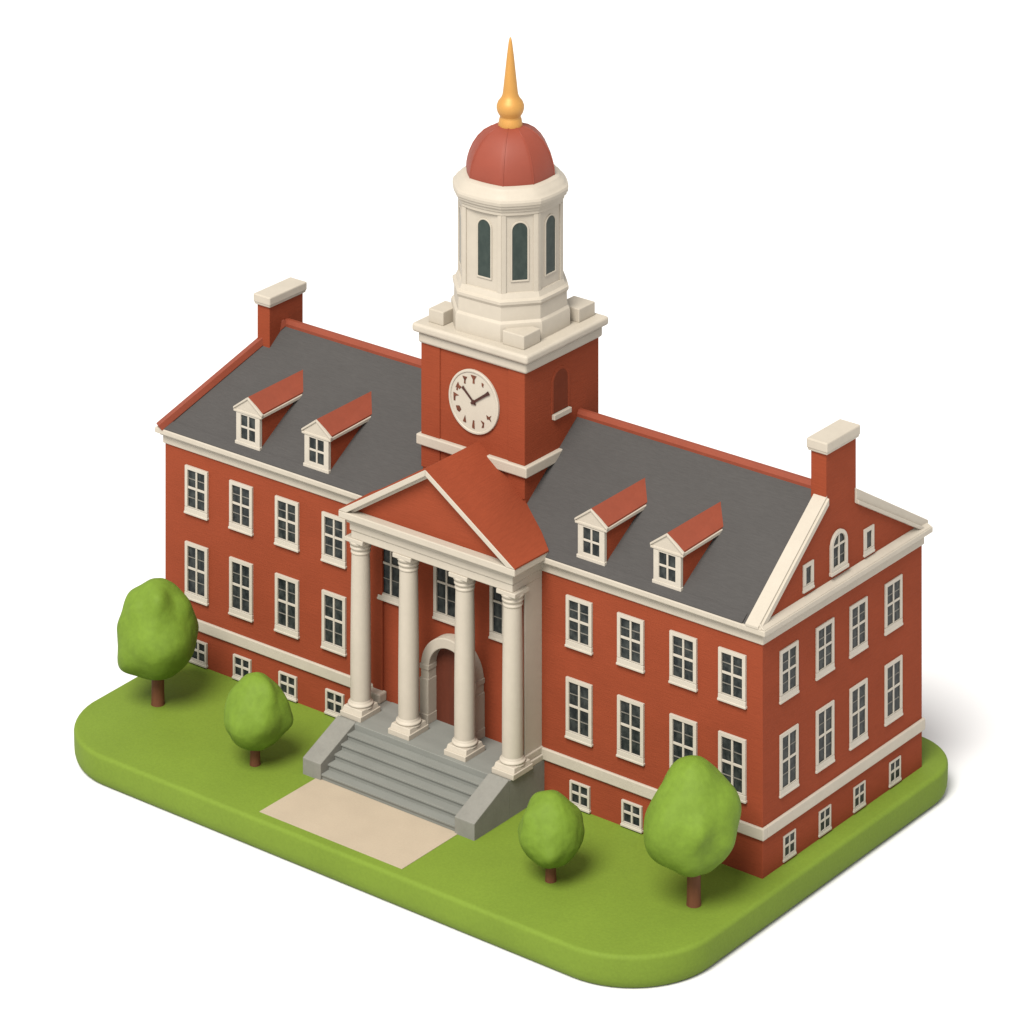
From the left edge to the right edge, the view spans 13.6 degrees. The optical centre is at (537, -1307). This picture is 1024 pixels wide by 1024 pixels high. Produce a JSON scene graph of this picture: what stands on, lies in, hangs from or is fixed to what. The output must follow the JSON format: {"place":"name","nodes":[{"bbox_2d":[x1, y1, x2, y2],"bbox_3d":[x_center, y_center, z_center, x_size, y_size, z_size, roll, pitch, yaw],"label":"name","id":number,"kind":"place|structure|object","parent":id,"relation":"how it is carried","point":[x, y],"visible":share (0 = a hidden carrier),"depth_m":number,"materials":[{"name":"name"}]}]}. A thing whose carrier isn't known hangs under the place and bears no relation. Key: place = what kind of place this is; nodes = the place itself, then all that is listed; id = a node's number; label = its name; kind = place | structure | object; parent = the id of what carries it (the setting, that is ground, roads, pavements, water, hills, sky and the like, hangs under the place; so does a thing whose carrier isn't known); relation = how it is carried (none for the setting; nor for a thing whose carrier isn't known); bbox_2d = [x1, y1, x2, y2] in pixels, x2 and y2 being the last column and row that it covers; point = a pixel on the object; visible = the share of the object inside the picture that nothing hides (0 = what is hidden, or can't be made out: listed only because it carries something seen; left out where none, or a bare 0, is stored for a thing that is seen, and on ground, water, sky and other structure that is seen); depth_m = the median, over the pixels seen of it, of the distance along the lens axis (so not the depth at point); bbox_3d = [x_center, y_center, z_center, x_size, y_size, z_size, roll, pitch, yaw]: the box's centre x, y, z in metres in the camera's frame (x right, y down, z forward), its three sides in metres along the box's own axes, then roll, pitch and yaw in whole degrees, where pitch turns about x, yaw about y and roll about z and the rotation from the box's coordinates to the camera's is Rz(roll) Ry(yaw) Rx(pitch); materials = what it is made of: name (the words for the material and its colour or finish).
{"place":"outdoors","nodes":[
{"label":"outdoors","id":0,"kind":"place"},
{"bbox_2d":[259,778,456,868],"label":"path","id":1,"kind":"structure","parent":0,"point":[383,832],"depth_m":220.03,"materials":[{"name":"beige concrete"}]},
{"bbox_2d":[74,662,947,987],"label":"lawn","id":2,"kind":"structure","parent":0,"point":[610,908],"depth_m":216.83,"materials":[{"name":"green plant"}]},
{"bbox_2d":[117,578,198,706],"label":"tree","id":3,"kind":"object","parent":2,"relation":"on","point":[157,628],"visible":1,"depth_m":231.70,"materials":[{"name":"green plant"}]},
{"bbox_2d":[224,672,292,766],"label":"tree","id":4,"kind":"object","parent":2,"relation":"on","point":[258,716],"visible":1,"depth_m":225.30,"materials":[{"name":"green plant"}]},
{"bbox_2d":[155,37,932,878],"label":"brick hall","id":5,"kind":"structure","parent":2,"relation":"on","point":[479,567],"depth_m":224.84,"materials":[{"name":"brick"}]},
{"bbox_2d":[184,464,208,520],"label":"window","id":6,"kind":"structure","parent":5,"relation":"in","point":[196,479],"depth_m":237.73,"materials":[{"name":"glass"}]},
{"bbox_2d":[185,540,208,605],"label":"window","id":7,"kind":"structure","parent":5,"relation":"in","point":[196,556],"depth_m":237.73,"materials":[{"name":"glass"}]},
{"bbox_2d":[189,640,207,667],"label":"window","id":8,"kind":"structure","parent":5,"relation":"in","point":[200,655],"depth_m":237.56,"materials":[{"name":"beige glass"}]},
{"bbox_2d":[228,479,253,536],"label":"window","id":9,"kind":"structure","parent":5,"relation":"in","point":[240,494],"depth_m":235.71,"materials":[{"name":"glass"}]},
{"bbox_2d":[228,556,253,622],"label":"window","id":10,"kind":"structure","parent":5,"relation":"in","point":[240,571],"depth_m":235.71,"materials":[{"name":"glass"}]},
{"bbox_2d":[232,653,251,680],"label":"window","id":11,"kind":"structure","parent":5,"relation":"in","point":[242,666],"depth_m":235.74,"materials":[{"name":"beige glass"}]},
{"bbox_2d":[274,495,299,552],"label":"window","id":12,"kind":"structure","parent":5,"relation":"in","point":[286,510],"depth_m":233.65,"materials":[{"name":"glass"}]},
{"bbox_2d":[274,572,299,639],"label":"window","id":13,"kind":"structure","parent":5,"relation":"in","point":[286,588],"depth_m":233.65,"materials":[{"name":"glass"}]},
{"bbox_2d":[278,671,297,701],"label":"window","id":14,"kind":"structure","parent":5,"relation":"in","point":[288,683],"depth_m":233.59,"materials":[{"name":"beige glass"}]},
{"bbox_2d":[321,511,346,568],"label":"window","id":15,"kind":"structure","parent":5,"relation":"in","point":[334,528],"depth_m":231.60,"materials":[{"name":"glass"}]},
{"bbox_2d":[321,589,346,656],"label":"window","id":16,"kind":"structure","parent":5,"relation":"in","point":[334,606],"depth_m":231.60,"materials":[{"name":"glass"}]},
{"bbox_2d":[324,688,344,717],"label":"window","id":17,"kind":"structure","parent":5,"relation":"in","point":[334,701],"depth_m":231.60,"materials":[{"name":"beige glass"}]},
{"bbox_2d":[377,549,398,605],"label":"window","id":18,"kind":"structure","parent":5,"relation":"in","point":[390,595],"depth_m":229.19,"materials":[{"name":"black glass"}]},
{"bbox_2d":[432,566,454,625],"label":"window","id":19,"kind":"structure","parent":5,"relation":"in","point":[443,584],"depth_m":227.01,"materials":[{"name":"black glass"}]},
{"bbox_2d":[419,634,484,739],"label":"doorway","id":20,"kind":"structure","parent":5,"relation":"in","point":[437,660],"depth_m":226.79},
{"bbox_2d":[488,585,502,642],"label":"window","id":21,"kind":"structure","parent":5,"relation":"in","point":[495,599],"depth_m":224.86,"materials":[{"name":"black glass"}]},
{"bbox_2d":[565,594,592,655],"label":"window","id":22,"kind":"structure","parent":5,"relation":"in","point":[579,612],"depth_m":221.43,"materials":[{"name":"black glass"}]},
{"bbox_2d":[565,676,592,746],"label":"window","id":23,"kind":"structure","parent":5,"relation":"in","point":[579,694],"depth_m":221.43,"materials":[{"name":"beige glass"}]},
{"bbox_2d":[569,780,590,813],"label":"window","id":24,"kind":"structure","parent":5,"relation":"in","point":[579,793],"depth_m":221.38,"materials":[{"name":"beige glass"}]},
{"bbox_2d":[616,612,644,673],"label":"window","id":25,"kind":"structure","parent":5,"relation":"in","point":[630,629],"depth_m":219.39,"materials":[{"name":"black glass"}]},
{"bbox_2d":[616,694,644,765],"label":"window","id":26,"kind":"structure","parent":5,"relation":"in","point":[630,712],"depth_m":219.39,"materials":[{"name":"beige glass"}]},
{"bbox_2d":[620,799,642,832],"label":"window","id":27,"kind":"structure","parent":5,"relation":"in","point":[631,813],"depth_m":219.39,"materials":[{"name":"beige glass"}]},
{"bbox_2d":[668,630,697,691],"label":"window","id":28,"kind":"structure","parent":5,"relation":"in","point":[683,649],"depth_m":217.36,"materials":[{"name":"black glass"}]},
{"bbox_2d":[669,713,697,767],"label":"window","id":29,"kind":"structure","parent":5,"relation":"in","point":[683,732],"depth_m":217.47,"materials":[{"name":"black glass"}]},
{"bbox_2d":[717,646,746,709],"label":"window","id":30,"kind":"structure","parent":5,"relation":"in","point":[732,665],"depth_m":215.51,"materials":[{"name":"beige glass"}]},
{"bbox_2d":[718,730,746,803],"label":"window","id":31,"kind":"structure","parent":5,"relation":"in","point":[732,749],"depth_m":215.51,"materials":[{"name":"black glass"}]},
{"bbox_2d":[779,640,798,704],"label":"window","id":32,"kind":"structure","parent":5,"relation":"in","point":[788,656],"depth_m":216.25,"materials":[{"name":"grey glass"}]},
{"bbox_2d":[779,723,798,798],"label":"window","id":33,"kind":"structure","parent":5,"relation":"in","point":[788,740],"depth_m":216.25,"materials":[{"name":"grey glass"}]},
{"bbox_2d":[783,828,796,862],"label":"window","id":34,"kind":"structure","parent":5,"relation":"in","point":[789,840],"depth_m":216.30,"materials":[{"name":"beige glass"}]},
{"bbox_2d":[802,560,814,593],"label":"window","id":35,"kind":"structure","parent":5,"relation":"in","point":[808,568],"depth_m":217.62,"materials":[{"name":"beige glass"}]},
{"bbox_2d":[815,617,834,680],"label":"window","id":36,"kind":"structure","parent":5,"relation":"in","point":[825,664],"depth_m":218.80,"materials":[{"name":"grey glass"}]},
{"bbox_2d":[815,700,834,773],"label":"window","id":37,"kind":"structure","parent":5,"relation":"in","point":[825,756],"depth_m":218.80,"materials":[{"name":"grey glass"}]},
{"bbox_2d":[818,804,831,837],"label":"window","id":38,"kind":"structure","parent":5,"relation":"in","point":[825,814],"depth_m":218.85,"materials":[{"name":"beige glass"}]},
{"bbox_2d":[829,528,848,576],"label":"window","id":39,"kind":"structure","parent":5,"relation":"in","point":[839,540],"depth_m":219.71,"materials":[{"name":"beige glass"}]},
{"bbox_2d":[849,596,867,658],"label":"window","id":40,"kind":"structure","parent":5,"relation":"in","point":[858,612],"depth_m":221.27,"materials":[{"name":"grey glass"}]},
{"bbox_2d":[849,678,867,750],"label":"window","id":41,"kind":"structure","parent":5,"relation":"in","point":[858,694],"depth_m":221.27,"materials":[{"name":"grey glass"}]},
{"bbox_2d":[853,780,865,812],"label":"window","id":42,"kind":"structure","parent":5,"relation":"in","point":[859,791],"depth_m":221.38,"materials":[{"name":"beige glass"}]},
{"bbox_2d":[863,524,874,557],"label":"window","id":43,"kind":"structure","parent":5,"relation":"in","point":[868,533],"depth_m":221.97,"materials":[{"name":"beige glass"}]},
{"bbox_2d":[884,574,902,635],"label":"window","id":44,"kind":"structure","parent":5,"relation":"in","point":[893,590],"depth_m":223.88,"materials":[{"name":"grey glass"}]},
{"bbox_2d":[884,655,902,726],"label":"window","id":45,"kind":"structure","parent":5,"relation":"in","point":[893,671],"depth_m":223.88,"materials":[{"name":"grey glass"}]},
{"bbox_2d":[889,755,901,787],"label":"window","id":46,"kind":"structure","parent":5,"relation":"in","point":[895,765],"depth_m":223.99,"materials":[{"name":"beige glass"}]},
{"bbox_2d":[518,790,584,883],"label":"tree","id":47,"kind":"object","parent":2,"relation":"on","point":[551,831],"visible":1,"depth_m":213.36,"materials":[{"name":"green plant"}]},
{"bbox_2d":[643,755,740,907],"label":"tree","id":48,"kind":"object","parent":2,"relation":"on","point":[692,818],"visible":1,"depth_m":210.53,"materials":[{"name":"green plant"}]},
{"bbox_2d":[0,0,1023,1023],"bbox_3d":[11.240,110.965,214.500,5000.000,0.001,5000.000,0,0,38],"label":"floor","id":49,"kind":"structure","parent":0,"point":[789,225],"depth_m":291.91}
]}

